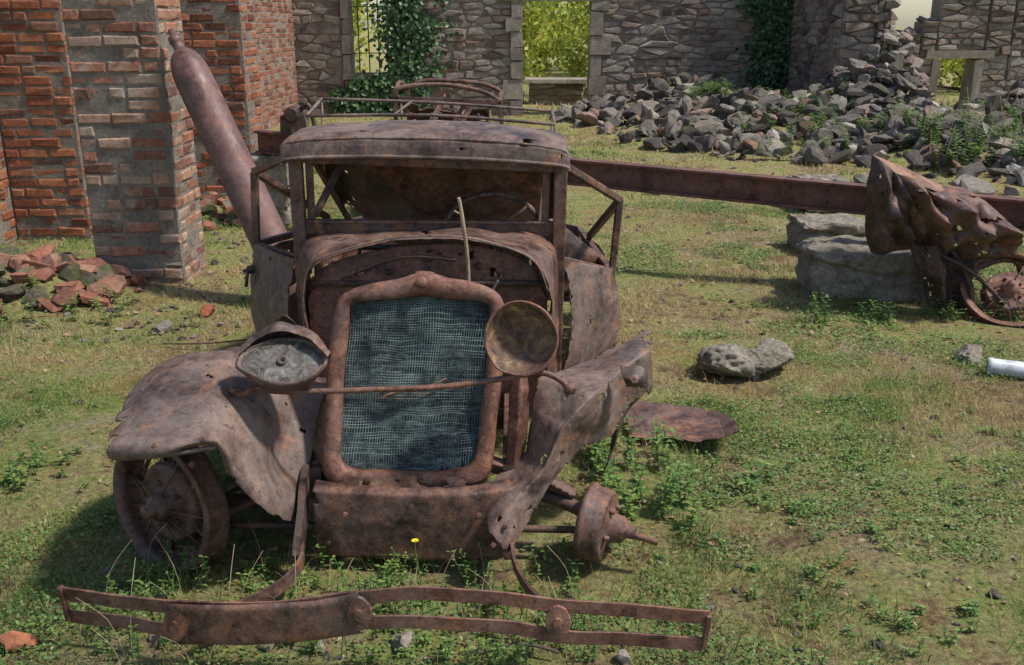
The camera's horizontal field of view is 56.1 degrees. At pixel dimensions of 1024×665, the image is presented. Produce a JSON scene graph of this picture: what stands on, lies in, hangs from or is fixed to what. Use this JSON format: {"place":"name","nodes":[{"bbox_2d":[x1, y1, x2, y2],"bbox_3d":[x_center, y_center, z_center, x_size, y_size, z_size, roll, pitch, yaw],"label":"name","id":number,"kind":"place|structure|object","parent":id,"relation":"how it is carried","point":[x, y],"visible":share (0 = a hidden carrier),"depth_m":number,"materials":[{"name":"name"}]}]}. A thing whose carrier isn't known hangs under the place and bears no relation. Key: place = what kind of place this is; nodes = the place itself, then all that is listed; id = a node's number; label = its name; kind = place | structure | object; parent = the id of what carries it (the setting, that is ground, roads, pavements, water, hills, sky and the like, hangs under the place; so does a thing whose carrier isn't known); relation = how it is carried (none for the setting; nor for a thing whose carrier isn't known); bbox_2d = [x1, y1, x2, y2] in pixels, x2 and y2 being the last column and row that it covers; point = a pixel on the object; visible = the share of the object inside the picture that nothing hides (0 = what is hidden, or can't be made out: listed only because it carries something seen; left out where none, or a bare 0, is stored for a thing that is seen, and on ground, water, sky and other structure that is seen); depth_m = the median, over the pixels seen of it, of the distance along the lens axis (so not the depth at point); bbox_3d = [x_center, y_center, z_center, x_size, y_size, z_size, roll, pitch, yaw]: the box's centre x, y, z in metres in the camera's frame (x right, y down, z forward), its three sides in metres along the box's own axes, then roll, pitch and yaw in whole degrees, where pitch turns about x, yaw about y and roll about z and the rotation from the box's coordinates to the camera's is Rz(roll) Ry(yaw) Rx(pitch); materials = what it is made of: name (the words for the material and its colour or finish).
{"place":"outdoors","nodes":[
{"label":"outdoors","id":0,"kind":"place"},
{"bbox_2d":[0,28,1023,664],"bbox_3d":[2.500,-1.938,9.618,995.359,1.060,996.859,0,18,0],"label":"ground","id":1,"kind":"structure","parent":0,"point":[986,644],"depth_m":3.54,"materials":[{"name":"green plant"}]},
{"bbox_2d":[0,0,92,247],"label":"brick wall","id":2,"kind":"structure","parent":1,"relation":"on","point":[40,132],"depth_m":7.23,"materials":[{"name":"red brick"}]},
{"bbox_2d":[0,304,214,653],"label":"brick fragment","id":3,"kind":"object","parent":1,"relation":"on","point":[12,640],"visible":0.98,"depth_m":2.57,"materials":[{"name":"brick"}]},
{"bbox_2d":[0,189,241,314],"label":"rubble heap","id":4,"kind":"object","parent":1,"relation":"on","point":[46,263],"visible":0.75,"depth_m":5.82,"materials":[{"name":"brick"}]},
{"bbox_2d":[61,0,206,283],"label":"brick pillar","id":5,"kind":"structure","parent":1,"relation":"on","point":[135,124],"depth_m":5.97,"materials":[{"name":"grey brick"}]},
{"bbox_2d":[0,0,298,222],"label":"brick wall","id":6,"kind":"structure","parent":1,"relation":"on","point":[274,26],"depth_m":15.78,"materials":[{"name":"red brick"}]},
{"bbox_2d":[180,0,262,193],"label":"brick pillar","id":7,"kind":"structure","parent":1,"relation":"on","point":[219,36],"depth_m":8.60,"materials":[{"name":"red brick"}]},
{"bbox_2d":[168,28,296,294],"bbox_3d":[-1.626,-0.966,5.709,1.094,1.606,0.226,13,22,35],"label":"gas cylinder","id":8,"kind":"object","parent":1,"relation":"on","point":[220,135],"visible":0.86,"depth_m":5.64,"materials":[{"name":"brown metal"}]},
{"bbox_2d":[251,153,291,225],"bbox_3d":[-2.007,-1.155,7.923,0.406,0.654,0.392,0,18,0],"label":"stone block","id":9,"kind":"object","parent":1,"relation":"on","point":[281,201],"depth_m":7.79,"materials":[{"name":"stone"}]},
{"bbox_2d":[254,130,1023,231],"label":"metal beam","id":10,"kind":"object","parent":9,"relation":"on","point":[813,194],"visible":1,"depth_m":6.22,"materials":[{"name":"brown metal"}]},
{"bbox_2d":[280,103,316,131],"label":"rusty bearing block","id":11,"kind":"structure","parent":10,"relation":"on","point":[292,118],"depth_m":7.53,"materials":[{"name":"metal"}]},
{"bbox_2d":[269,137,990,206],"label":"rivets","id":12,"kind":"object","parent":10,"relation":"attached to","point":[718,190],"visible":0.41,"depth_m":6.25,"materials":[{"name":"brown metal"}]},
{"bbox_2d":[354,0,379,29],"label":"tree","id":13,"kind":"object","parent":1,"relation":"on","point":[363,13],"depth_m":27.64,"materials":[{"name":"green plant"}]},
{"bbox_2d":[350,0,390,71],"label":"bush","id":14,"kind":"object","parent":1,"relation":"on","point":[355,34],"visible":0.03,"depth_m":21.83,"materials":[{"name":"green plant"}]},
{"bbox_2d":[57,97,711,649],"bbox_3d":[-0.375,-0.236,3.892,1.760,1.304,3.420,0,18,0],"label":"rusty car wreck","id":15,"kind":"object","parent":1,"relation":"on","point":[399,351],"visible":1,"depth_m":2.96,"materials":[{"name":"red metal"}]},
{"bbox_2d":[249,243,294,331],"bbox_3d":[-1.008,-0.105,4.044,0.062,0.492,0.398,-13,22,-35],"label":"door panel","id":16,"kind":"structure","parent":15,"relation":"in","point":[270,281],"depth_m":3.99,"materials":[{"name":"metal"}]},
{"bbox_2d":[563,261,620,371],"bbox_3d":[0.343,-0.092,4.048,0.051,0.503,0.395,13,22,35],"label":"door panel","id":17,"kind":"structure","parent":15,"relation":"in","point":[593,290],"depth_m":4.01,"materials":[{"name":"metal"}]},
{"bbox_2d":[412,538,422,614],"bbox_3d":[-0.259,0.691,2.637,0.028,0.272,0.023,0,18,0],"label":"dandelion","id":18,"kind":"object","parent":1,"relation":"on","point":[414,540],"visible":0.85,"depth_m":2.61,"materials":[{"name":"green plant"}]},
{"bbox_2d":[393,78,503,124],"bbox_3d":[-0.550,-1.732,8.802,1.124,1.126,2.235,0,18,0],"label":"burnt car wreck","id":19,"kind":"object","parent":1,"relation":"on","point":[446,97],"visible":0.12,"depth_m":8.46,"materials":[{"name":"metal"}]},
{"bbox_2d":[0,198,1023,664],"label":"clover","id":20,"kind":"object","parent":1,"relation":"on","point":[650,572],"visible":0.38,"depth_m":3.41,"materials":[{"name":"green plant"}]},
{"bbox_2d":[0,76,1023,664],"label":"weeds","id":21,"kind":"object","parent":1,"relation":"on","point":[598,454],"visible":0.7,"depth_m":3.27,"materials":[{"name":"green plant"}]},
{"bbox_2d":[0,144,1023,664],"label":"scattered stones","id":22,"kind":"object","parent":1,"relation":"on","point":[972,184],"visible":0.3,"depth_m":5.19,"materials":[{"name":"grey stone"}]},
{"bbox_2d":[0,149,1023,664],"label":"fallen leaves","id":23,"kind":"object","parent":1,"relation":"on","point":[578,451],"depth_m":3.62,"materials":[{"name":"plant"}]},
{"bbox_2d":[10,89,1023,664],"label":"dry grass stalks","id":24,"kind":"object","parent":1,"relation":"on","point":[540,461],"visible":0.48,"depth_m":2.84,"materials":[{"name":"brown plant"}]},
{"bbox_2d":[511,1,569,83],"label":"bush","id":25,"kind":"object","parent":1,"relation":"on","point":[536,23],"visible":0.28,"depth_m":25.51,"materials":[{"name":"green plant"}]},
{"bbox_2d":[291,0,792,115],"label":"stone wall","id":26,"kind":"structure","parent":1,"relation":"on","point":[631,43],"depth_m":17.23,"materials":[{"name":"stone"}]},
{"bbox_2d":[350,0,388,72],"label":"window grille","id":27,"kind":"object","parent":26,"relation":"attached to","point":[359,53],"depth_m":17.39,"materials":[{"name":"metal"}]},
{"bbox_2d":[324,0,458,116],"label":"ivy","id":28,"kind":"object","parent":26,"relation":"attached to","point":[405,31],"visible":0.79,"depth_m":17.14,"materials":[{"name":"green plant"}]},
{"bbox_2d":[734,0,793,95],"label":"ivy","id":29,"kind":"object","parent":26,"relation":"attached to","point":[770,63],"visible":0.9,"depth_m":17.06,"materials":[{"name":"green plant"}]},
{"bbox_2d":[525,77,586,105],"bbox_3d":[0.926,-5.052,20.276,1.315,0.624,0.719,0,18,0],"label":"window sill","id":30,"kind":"structure","parent":1,"relation":"on","point":[558,90],"depth_m":20.01,"materials":[{"name":"stone"}]},
{"bbox_2d":[523,1,589,73],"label":"bush","id":31,"kind":"object","parent":1,"relation":"on","point":[554,32],"visible":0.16,"depth_m":33.01,"materials":[{"name":"green plant"}]},
{"bbox_2d":[551,1,589,94],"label":"bush","id":32,"kind":"object","parent":1,"relation":"on","point":[582,63],"visible":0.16,"depth_m":22.20,"materials":[{"name":"green plant"}]},
{"bbox_2d":[556,1,599,77],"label":"bush","id":33,"kind":"object","parent":1,"relation":"on","point":[575,14],"visible":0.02,"depth_m":28.06,"materials":[{"name":"green plant"}]},
{"bbox_2d":[625,401,739,441],"bbox_3d":[0.670,0.344,3.939,0.462,0.075,0.470,0,18,0],"label":"rusty sheet metal","id":34,"kind":"object","parent":1,"relation":"on","point":[691,422],"visible":0.86,"depth_m":3.94,"materials":[{"name":"metal"}]},
{"bbox_2d":[548,53,913,165],"bbox_3d":[3.138,-3.418,14.086,5.038,1.336,6.813,0,18,0],"label":"rubble pile","id":35,"kind":"object","parent":1,"relation":"on","point":[659,106],"visible":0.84,"depth_m":12.96,"materials":[{"name":"stone"}]},
{"bbox_2d":[696,336,794,378],"bbox_3d":[1.112,0.142,4.591,0.482,0.208,0.316,0,18,0],"label":"limestone rock","id":36,"kind":"object","parent":1,"relation":"on","point":[763,357],"visible":0.94,"depth_m":4.51,"materials":[{"name":"grey stone"}]},
{"bbox_2d":[791,173,853,211],"bbox_3d":[2.806,-1.266,8.735,0.444,0.322,0.442,-3,18,-10],"label":"stone block","id":37,"kind":"object","parent":1,"relation":"on","point":[829,177],"depth_m":8.65,"materials":[{"name":"stone"}]},
{"bbox_2d":[783,0,933,100],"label":"stone wall","id":38,"kind":"structure","parent":1,"relation":"on","point":[827,36],"depth_m":14.71,"materials":[{"name":"grey stone"}]},
{"bbox_2d":[794,237,929,302],"bbox_3d":[2.167,-0.391,5.984,0.744,0.359,0.536,0,18,0],"label":"stone block","id":39,"kind":"object","parent":1,"relation":"on","point":[830,266],"depth_m":5.78,"materials":[{"name":"stone"}]},
{"bbox_2d":[784,213,866,252],"bbox_3d":[2.326,-0.703,7.065,0.549,0.313,0.491,0,18,0],"label":"stone block","id":40,"kind":"object","parent":39,"relation":"on","point":[799,228],"depth_m":6.92,"materials":[{"name":"stone"}]},
{"bbox_2d":[790,43,1023,183],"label":"rubble pile","id":41,"kind":"object","parent":1,"relation":"on","point":[901,81],"visible":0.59,"depth_m":12.43,"materials":[{"name":"stone"}]},
{"bbox_2d":[865,154,1023,311],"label":"crumpled car body panel","id":42,"kind":"object","parent":1,"relation":"on","point":[896,215],"visible":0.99,"depth_m":5.42,"materials":[{"name":"metal"}]},
{"bbox_2d":[936,59,964,91],"bbox_3d":[11.242,-6.557,23.716,3.502,2.059,3.481,0,18,0],"label":"bush","id":43,"kind":"object","parent":1,"relation":"on","point":[955,66],"visible":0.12,"depth_m":23.08,"materials":[{"name":"green plant"}]},
{"bbox_2d":[896,0,1023,102],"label":"stone wall","id":44,"kind":"structure","parent":1,"relation":"on","point":[984,39],"depth_m":18.64,"materials":[{"name":"stone"}]},
{"bbox_2d":[953,343,982,365],"bbox_3d":[2.274,0.124,4.793,0.129,0.111,0.194,7,19,21],"label":"limestone rock","id":45,"kind":"object","parent":1,"relation":"on","point":[971,352],"visible":0.79,"depth_m":4.76,"materials":[{"name":"grey stone"}]},
{"bbox_2d":[958,253,1023,326],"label":"discarded wheel","id":46,"kind":"object","parent":1,"relation":"on","point":[1007,286],"visible":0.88,"depth_m":5.45,"materials":[{"name":"red metal"}]},
{"bbox_2d":[986,357,1023,378],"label":"white enamel pipe","id":47,"kind":"object","parent":1,"relation":"on","point":[1009,368],"visible":0.98,"depth_m":4.53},
{"bbox_2d":[353,0,931,27],"label":"sky","id":48,"kind":"structure","parent":0,"point":[907,13],"materials":[{"name":"white"}]}
]}

